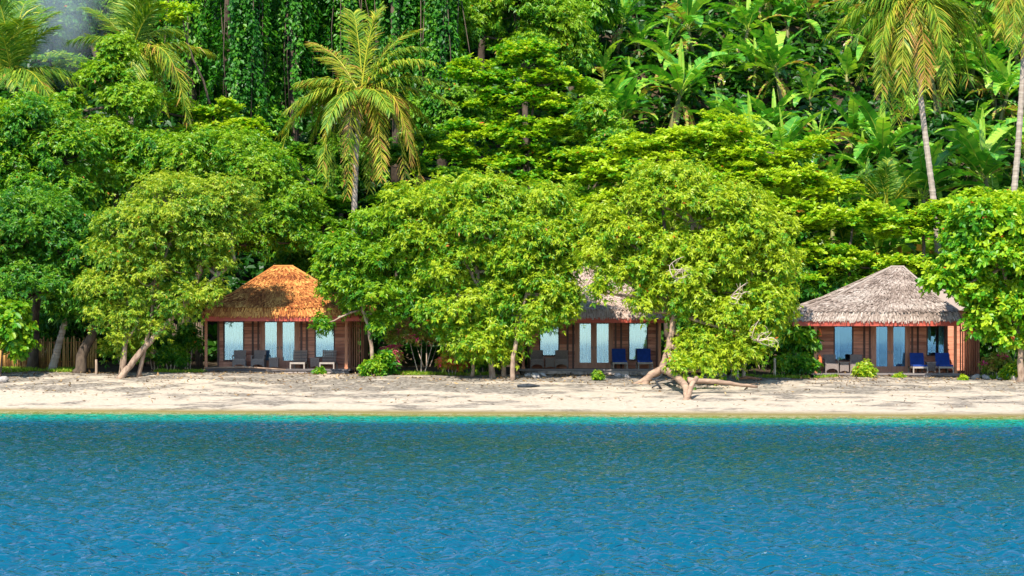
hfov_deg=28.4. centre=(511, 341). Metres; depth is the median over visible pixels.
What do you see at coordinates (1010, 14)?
coconut palm
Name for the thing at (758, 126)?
banana plant
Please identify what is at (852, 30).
banana plant
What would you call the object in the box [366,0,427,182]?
vine covered tree
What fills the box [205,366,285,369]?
wooden pole
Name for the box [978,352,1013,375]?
green shrub
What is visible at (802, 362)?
green shrub
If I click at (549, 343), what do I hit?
window
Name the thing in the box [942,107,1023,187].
banana plant
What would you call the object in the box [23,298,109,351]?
leafy hedge
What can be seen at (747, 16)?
banana plant
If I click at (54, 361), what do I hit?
broadleaf tree
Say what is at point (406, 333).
flowering bush
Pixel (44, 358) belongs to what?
bamboo fence
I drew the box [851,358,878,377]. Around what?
green shrub
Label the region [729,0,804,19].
banana plant
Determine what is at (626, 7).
banana plant
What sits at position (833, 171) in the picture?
banana plant
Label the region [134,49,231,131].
forest tree
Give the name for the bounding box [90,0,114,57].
forest tree
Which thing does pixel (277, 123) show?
forest tree
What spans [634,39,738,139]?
banana plant
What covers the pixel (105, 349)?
green shrub
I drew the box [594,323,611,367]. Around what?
door
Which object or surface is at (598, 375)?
green shrub
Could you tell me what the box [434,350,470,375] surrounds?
red leaved shrub
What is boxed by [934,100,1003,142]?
banana plant
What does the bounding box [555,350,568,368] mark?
wicker armchair
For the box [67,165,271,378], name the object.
multi stem tree
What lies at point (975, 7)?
banana plant
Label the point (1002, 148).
banana plant
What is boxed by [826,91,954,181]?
banana plant
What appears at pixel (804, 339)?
green shrub
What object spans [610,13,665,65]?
banana plant
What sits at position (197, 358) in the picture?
bamboo fence
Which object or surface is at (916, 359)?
sun lounger
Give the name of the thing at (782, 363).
green shrub
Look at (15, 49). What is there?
coconut palm
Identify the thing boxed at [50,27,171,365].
broadleaf tree
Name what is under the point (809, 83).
banana plant
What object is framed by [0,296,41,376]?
leafy shrub
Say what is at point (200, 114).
tiered tree
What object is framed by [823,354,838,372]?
wicker armchair
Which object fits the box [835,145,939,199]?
banana plant
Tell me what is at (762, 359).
leafy hedge
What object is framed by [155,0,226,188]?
vine covered tree
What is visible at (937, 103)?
banana plant
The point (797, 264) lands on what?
broadleaf tree
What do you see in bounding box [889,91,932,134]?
banana plant
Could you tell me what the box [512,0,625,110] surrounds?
forest tree
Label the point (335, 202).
tiered tree
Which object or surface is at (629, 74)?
banana plant
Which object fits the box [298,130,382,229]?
forest tree
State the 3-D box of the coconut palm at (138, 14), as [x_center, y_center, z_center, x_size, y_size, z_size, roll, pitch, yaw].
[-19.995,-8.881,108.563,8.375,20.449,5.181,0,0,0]
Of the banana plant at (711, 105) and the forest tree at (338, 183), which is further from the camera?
the banana plant at (711, 105)
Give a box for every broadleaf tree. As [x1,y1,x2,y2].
[0,80,114,368]
[0,178,122,372]
[38,295,85,371]
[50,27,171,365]
[124,122,329,365]
[373,163,536,377]
[435,88,644,259]
[455,0,603,188]
[491,173,598,379]
[731,244,806,377]
[785,213,997,301]
[914,188,1023,381]
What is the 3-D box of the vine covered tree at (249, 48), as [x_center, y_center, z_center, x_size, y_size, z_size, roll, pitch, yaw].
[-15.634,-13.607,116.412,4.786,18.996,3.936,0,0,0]
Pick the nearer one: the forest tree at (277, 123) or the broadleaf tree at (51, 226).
the broadleaf tree at (51, 226)
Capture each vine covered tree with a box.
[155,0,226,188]
[198,0,279,267]
[263,0,322,143]
[310,0,378,219]
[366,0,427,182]
[396,0,473,217]
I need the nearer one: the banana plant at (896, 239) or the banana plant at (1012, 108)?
the banana plant at (896, 239)
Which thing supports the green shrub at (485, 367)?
on the ground at (372, 396)
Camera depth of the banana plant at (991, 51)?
128.46 m
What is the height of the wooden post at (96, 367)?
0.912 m
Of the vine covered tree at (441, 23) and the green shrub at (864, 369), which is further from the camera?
the vine covered tree at (441, 23)
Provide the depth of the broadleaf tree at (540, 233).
95.54 m
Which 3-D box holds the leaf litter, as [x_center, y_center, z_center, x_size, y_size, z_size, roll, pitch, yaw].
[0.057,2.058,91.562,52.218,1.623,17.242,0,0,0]
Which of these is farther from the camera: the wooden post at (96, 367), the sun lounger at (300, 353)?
the sun lounger at (300, 353)
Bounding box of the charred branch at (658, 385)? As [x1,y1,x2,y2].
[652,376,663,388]
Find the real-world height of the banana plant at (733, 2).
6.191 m
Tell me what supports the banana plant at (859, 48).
on the ground at (372, 396)
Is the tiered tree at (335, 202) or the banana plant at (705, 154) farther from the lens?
the banana plant at (705, 154)
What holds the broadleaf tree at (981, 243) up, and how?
on the ground at (372, 396)
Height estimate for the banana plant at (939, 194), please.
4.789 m
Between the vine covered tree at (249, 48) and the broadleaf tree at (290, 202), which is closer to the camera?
the broadleaf tree at (290, 202)
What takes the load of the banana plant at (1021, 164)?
on the ground at (372, 396)
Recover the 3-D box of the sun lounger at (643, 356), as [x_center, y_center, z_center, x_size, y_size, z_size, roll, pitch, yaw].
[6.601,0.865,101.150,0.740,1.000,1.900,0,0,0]
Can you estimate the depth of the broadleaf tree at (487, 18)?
121.06 m
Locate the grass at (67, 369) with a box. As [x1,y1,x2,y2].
[2,365,998,378]
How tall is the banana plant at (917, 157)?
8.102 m
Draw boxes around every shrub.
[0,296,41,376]
[94,329,157,367]
[141,319,178,368]
[151,343,191,369]
[173,321,204,368]
[310,366,326,374]
[357,354,387,375]
[375,348,400,374]
[380,343,403,366]
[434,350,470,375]
[469,355,500,372]
[515,360,519,374]
[591,369,605,380]
[730,361,752,370]
[768,352,795,375]
[772,314,823,374]
[785,350,823,377]
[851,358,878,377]
[891,371,906,377]
[957,373,968,379]
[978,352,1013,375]
[997,359,1023,379]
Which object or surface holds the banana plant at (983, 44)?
on the ground at (372, 396)
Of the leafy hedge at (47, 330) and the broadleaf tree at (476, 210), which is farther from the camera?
the leafy hedge at (47, 330)
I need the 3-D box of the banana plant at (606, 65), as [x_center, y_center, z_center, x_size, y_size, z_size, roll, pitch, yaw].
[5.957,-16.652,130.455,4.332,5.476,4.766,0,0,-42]
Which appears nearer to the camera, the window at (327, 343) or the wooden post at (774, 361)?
the wooden post at (774, 361)
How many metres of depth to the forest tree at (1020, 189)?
109.22 m
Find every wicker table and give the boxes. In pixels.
[269,358,279,367]
[310,358,320,366]
[545,358,554,367]
[839,362,849,371]
[925,362,935,371]
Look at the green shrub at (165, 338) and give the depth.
101.07 m
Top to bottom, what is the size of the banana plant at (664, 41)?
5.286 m
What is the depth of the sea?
39.43 m
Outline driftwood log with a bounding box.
[517,383,539,387]
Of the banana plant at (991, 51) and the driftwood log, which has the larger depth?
the banana plant at (991, 51)
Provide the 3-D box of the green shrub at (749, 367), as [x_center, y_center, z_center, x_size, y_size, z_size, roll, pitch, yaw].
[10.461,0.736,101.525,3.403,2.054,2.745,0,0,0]
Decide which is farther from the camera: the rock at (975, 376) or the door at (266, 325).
the door at (266, 325)
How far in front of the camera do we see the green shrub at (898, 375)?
98.51 m
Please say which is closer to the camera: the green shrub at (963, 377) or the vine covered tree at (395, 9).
the green shrub at (963, 377)
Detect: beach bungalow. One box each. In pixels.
[201,265,375,373]
[510,266,670,374]
[788,266,979,376]
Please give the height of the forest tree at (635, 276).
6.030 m
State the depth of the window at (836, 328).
102.25 m
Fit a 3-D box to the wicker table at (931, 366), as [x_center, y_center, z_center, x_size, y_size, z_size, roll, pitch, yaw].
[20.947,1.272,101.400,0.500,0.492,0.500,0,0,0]
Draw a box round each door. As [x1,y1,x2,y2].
[262,321,279,367]
[280,321,297,367]
[576,323,593,367]
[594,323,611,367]
[873,326,889,371]
[890,326,908,371]
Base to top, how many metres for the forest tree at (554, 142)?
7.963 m
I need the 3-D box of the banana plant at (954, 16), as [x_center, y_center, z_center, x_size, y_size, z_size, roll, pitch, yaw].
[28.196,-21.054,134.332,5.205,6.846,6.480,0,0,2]
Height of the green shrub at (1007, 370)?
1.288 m
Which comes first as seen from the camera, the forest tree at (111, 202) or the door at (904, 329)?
the door at (904, 329)
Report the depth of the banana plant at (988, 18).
133.59 m
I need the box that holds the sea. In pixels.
[0,411,1023,575]
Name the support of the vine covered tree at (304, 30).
on the ground at (372, 396)
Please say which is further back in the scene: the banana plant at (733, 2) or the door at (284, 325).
the banana plant at (733, 2)
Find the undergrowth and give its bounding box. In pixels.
[0,0,1023,365]
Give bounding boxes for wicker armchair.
[232,350,246,368]
[251,350,266,368]
[530,350,543,368]
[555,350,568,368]
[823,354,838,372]
[849,354,863,372]
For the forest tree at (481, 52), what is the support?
on the ground at (372, 396)
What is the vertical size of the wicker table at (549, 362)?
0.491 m
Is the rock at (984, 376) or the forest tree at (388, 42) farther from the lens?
the forest tree at (388, 42)
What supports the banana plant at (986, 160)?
on the ground at (372, 396)
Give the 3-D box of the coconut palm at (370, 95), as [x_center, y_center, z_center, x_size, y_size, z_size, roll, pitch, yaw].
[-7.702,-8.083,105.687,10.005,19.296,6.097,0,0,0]
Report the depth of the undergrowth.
129.44 m
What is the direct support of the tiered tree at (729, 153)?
on the ground at (372, 396)
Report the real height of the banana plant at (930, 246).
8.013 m
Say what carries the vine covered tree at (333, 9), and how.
on the ground at (372, 396)
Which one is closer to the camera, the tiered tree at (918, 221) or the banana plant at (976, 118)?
the tiered tree at (918, 221)
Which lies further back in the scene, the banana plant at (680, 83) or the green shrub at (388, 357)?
the banana plant at (680, 83)
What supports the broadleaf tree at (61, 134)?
on the ground at (372, 396)
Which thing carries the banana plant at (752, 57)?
on the ground at (372, 396)
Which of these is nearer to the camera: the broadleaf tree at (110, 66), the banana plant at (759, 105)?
the broadleaf tree at (110, 66)
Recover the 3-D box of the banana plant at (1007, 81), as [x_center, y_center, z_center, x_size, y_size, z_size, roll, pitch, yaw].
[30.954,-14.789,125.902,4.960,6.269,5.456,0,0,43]
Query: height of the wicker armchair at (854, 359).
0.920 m
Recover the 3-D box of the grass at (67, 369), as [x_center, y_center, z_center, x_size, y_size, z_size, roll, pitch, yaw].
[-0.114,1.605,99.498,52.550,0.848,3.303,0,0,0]
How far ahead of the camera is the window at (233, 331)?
102.27 m
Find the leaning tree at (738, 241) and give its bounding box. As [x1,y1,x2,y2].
[571,152,810,399]
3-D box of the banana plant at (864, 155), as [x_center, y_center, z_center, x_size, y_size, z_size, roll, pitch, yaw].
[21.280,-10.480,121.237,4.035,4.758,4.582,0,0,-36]
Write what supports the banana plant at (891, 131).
on the ground at (372, 396)
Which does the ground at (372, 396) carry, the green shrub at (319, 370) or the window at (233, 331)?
the green shrub at (319, 370)
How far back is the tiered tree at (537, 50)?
112.43 m
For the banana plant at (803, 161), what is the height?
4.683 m
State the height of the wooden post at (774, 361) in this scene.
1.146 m
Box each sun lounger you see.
[290,350,308,368]
[319,350,337,368]
[611,349,627,368]
[636,349,652,368]
[908,353,927,372]
[933,353,953,372]
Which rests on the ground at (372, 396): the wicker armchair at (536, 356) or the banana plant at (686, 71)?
the banana plant at (686, 71)
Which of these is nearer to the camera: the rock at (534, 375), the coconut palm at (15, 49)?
the rock at (534, 375)
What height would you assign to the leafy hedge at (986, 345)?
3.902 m
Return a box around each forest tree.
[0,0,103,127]
[14,158,125,265]
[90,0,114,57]
[102,0,213,49]
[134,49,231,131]
[215,101,308,220]
[224,0,230,46]
[261,0,328,76]
[268,241,317,278]
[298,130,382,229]
[342,0,428,57]
[388,81,494,205]
[426,243,482,285]
[457,1,485,89]
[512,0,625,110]
[538,136,609,192]
[618,248,661,287]
[1008,187,1023,234]
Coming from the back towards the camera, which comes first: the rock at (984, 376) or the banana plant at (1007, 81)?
the banana plant at (1007, 81)
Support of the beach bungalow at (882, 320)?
on the ground at (372, 396)
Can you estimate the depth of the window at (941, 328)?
102.25 m
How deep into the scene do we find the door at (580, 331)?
102.17 m
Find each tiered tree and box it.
[36,0,278,285]
[251,128,465,340]
[420,36,600,274]
[556,108,868,365]
[794,186,1023,281]
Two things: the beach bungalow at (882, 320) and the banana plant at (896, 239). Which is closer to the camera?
the beach bungalow at (882, 320)
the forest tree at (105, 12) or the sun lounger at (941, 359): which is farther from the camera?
the forest tree at (105, 12)
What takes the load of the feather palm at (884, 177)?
on the ground at (372, 396)
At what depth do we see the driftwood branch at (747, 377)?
95.95 m
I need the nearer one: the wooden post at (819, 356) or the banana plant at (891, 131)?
the wooden post at (819, 356)
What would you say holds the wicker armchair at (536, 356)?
on the beach bungalow at (597, 339)
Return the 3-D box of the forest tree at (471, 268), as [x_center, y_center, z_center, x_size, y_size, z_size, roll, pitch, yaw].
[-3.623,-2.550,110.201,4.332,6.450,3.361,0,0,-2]
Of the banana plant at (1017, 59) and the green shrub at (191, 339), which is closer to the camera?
the green shrub at (191, 339)
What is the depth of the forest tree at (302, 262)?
109.20 m
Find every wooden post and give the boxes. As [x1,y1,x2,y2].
[95,359,97,373]
[773,358,775,375]
[818,328,821,362]
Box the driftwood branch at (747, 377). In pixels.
[737,376,761,379]
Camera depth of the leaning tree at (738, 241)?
93.70 m
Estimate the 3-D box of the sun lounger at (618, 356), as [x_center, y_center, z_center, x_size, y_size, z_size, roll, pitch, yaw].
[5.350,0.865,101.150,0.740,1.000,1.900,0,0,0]
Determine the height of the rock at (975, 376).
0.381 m
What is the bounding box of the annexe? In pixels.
[919,289,965,370]
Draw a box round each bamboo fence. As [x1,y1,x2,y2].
[0,336,96,367]
[135,322,203,366]
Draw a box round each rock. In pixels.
[0,376,8,382]
[531,373,540,377]
[614,373,622,376]
[971,374,980,378]
[981,374,990,378]
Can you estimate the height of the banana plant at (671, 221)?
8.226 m
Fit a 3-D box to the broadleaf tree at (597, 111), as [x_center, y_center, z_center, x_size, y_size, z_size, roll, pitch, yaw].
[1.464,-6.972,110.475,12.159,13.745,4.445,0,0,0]
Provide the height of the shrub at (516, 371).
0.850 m
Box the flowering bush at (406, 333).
[384,317,446,371]
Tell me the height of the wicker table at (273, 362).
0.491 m
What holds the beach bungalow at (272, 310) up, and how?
on the ground at (372, 396)
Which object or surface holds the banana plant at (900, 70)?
on the ground at (372, 396)
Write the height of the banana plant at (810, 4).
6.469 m
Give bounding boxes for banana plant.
[558,71,656,118]
[576,39,641,99]
[590,78,660,150]
[602,56,660,101]
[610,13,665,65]
[611,0,654,63]
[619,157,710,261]
[624,16,699,93]
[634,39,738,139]
[644,0,740,62]
[646,7,709,58]
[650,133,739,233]
[664,55,720,108]
[675,144,719,178]
[681,83,762,139]
[692,32,751,93]
[698,0,795,63]
[707,92,800,159]
[721,32,786,95]
[724,21,818,125]
[727,0,745,18]
[729,0,795,34]
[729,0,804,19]
[738,88,813,169]
[743,0,820,45]
[746,107,838,168]
[767,162,838,234]
[772,0,848,46]
[784,98,857,165]
[786,66,842,112]
[795,154,828,180]
[798,158,883,243]
[811,154,862,175]
[817,44,877,97]
[817,157,915,243]
[820,2,876,52]
[820,4,902,48]
[820,127,902,182]
[822,98,890,168]
[824,198,942,275]
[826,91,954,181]
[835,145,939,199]
[836,12,896,88]
[840,105,908,168]
[859,139,990,263]
[859,187,961,268]
[872,40,930,90]
[873,235,934,266]
[877,27,986,129]
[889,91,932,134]
[902,142,967,207]
[921,43,969,92]
[930,0,965,52]
[934,16,1018,106]
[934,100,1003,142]
[935,29,1019,110]
[939,120,1023,191]
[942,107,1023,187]
[950,0,1017,42]
[954,8,1018,52]
[957,1,1023,97]
[958,173,1023,193]
[964,53,1019,125]
[985,117,1023,181]
[993,98,1023,127]
[998,158,1023,186]
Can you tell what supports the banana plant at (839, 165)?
on the ground at (372, 396)
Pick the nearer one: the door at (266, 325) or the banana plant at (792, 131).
the door at (266, 325)
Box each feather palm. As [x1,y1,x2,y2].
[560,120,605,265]
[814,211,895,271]
[843,157,925,253]
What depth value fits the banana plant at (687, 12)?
132.69 m
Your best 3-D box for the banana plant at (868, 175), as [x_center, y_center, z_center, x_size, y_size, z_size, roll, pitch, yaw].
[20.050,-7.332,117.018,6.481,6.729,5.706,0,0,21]
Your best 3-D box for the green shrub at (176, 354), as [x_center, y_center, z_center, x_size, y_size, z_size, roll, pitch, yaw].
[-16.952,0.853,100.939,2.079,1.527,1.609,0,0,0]
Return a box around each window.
[223,321,243,360]
[315,321,334,357]
[539,326,558,355]
[628,323,647,360]
[833,326,852,360]
[926,326,944,355]
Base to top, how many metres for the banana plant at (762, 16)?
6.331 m
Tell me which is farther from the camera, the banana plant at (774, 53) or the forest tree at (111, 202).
the banana plant at (774, 53)
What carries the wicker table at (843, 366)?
on the beach bungalow at (882, 320)
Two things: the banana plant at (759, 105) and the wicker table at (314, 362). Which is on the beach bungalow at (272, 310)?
the wicker table at (314, 362)
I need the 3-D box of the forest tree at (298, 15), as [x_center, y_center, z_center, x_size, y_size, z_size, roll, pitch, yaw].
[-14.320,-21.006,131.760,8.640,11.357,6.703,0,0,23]
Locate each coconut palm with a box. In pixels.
[0,0,89,363]
[62,0,219,360]
[274,5,457,234]
[816,0,999,259]
[973,0,1023,357]
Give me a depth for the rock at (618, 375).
97.67 m
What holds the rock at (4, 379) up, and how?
on the ground at (372, 396)
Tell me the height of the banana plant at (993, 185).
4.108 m
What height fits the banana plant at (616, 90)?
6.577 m
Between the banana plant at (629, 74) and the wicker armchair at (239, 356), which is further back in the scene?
the banana plant at (629, 74)
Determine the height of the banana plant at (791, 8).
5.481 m
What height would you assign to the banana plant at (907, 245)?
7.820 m
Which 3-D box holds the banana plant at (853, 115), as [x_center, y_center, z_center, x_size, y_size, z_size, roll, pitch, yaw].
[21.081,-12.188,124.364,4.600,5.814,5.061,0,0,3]
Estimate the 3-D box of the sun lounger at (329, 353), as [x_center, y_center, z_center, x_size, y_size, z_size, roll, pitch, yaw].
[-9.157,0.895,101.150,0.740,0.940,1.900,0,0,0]
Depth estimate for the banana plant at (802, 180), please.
115.40 m
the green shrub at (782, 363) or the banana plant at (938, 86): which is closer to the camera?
the green shrub at (782, 363)
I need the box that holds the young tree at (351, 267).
[306,200,434,358]
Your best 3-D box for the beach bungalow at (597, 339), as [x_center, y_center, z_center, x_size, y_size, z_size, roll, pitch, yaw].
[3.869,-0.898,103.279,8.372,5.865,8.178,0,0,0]
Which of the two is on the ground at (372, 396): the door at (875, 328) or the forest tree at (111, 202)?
the forest tree at (111, 202)
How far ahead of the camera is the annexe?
104.30 m
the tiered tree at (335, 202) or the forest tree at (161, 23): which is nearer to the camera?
the tiered tree at (335, 202)
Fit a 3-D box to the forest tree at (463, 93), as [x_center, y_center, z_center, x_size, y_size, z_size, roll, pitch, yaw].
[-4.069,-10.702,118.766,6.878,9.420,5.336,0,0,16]
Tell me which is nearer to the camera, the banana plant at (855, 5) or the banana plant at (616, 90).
the banana plant at (616, 90)
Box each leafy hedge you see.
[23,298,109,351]
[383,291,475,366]
[722,318,792,368]
[980,307,1017,361]
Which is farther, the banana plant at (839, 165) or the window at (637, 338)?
the banana plant at (839, 165)
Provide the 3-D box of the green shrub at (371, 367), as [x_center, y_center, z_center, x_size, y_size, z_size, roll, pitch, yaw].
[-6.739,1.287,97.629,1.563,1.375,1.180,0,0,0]
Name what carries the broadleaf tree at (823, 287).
on the ground at (372, 396)
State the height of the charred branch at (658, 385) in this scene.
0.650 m
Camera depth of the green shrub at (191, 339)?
101.51 m
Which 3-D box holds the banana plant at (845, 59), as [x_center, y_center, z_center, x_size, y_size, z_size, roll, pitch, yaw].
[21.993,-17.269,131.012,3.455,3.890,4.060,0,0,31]
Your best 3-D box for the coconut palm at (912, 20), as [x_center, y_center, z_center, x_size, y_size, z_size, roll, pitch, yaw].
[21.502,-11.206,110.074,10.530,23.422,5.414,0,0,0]
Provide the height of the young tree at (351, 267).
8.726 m
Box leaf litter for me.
[3,368,1022,409]
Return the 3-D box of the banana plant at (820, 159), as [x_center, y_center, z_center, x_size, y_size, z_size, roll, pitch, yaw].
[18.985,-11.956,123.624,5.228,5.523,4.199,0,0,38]
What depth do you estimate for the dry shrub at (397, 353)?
98.67 m
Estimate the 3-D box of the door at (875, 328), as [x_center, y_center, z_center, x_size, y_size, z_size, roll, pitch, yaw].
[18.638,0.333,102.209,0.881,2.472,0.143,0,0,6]
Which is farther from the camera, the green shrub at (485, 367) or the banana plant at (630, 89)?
the banana plant at (630, 89)
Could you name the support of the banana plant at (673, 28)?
on the ground at (372, 396)
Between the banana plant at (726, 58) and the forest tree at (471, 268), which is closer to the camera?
the forest tree at (471, 268)
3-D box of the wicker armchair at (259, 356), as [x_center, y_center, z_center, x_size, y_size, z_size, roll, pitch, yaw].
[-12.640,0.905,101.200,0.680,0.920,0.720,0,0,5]
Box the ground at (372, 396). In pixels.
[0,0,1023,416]

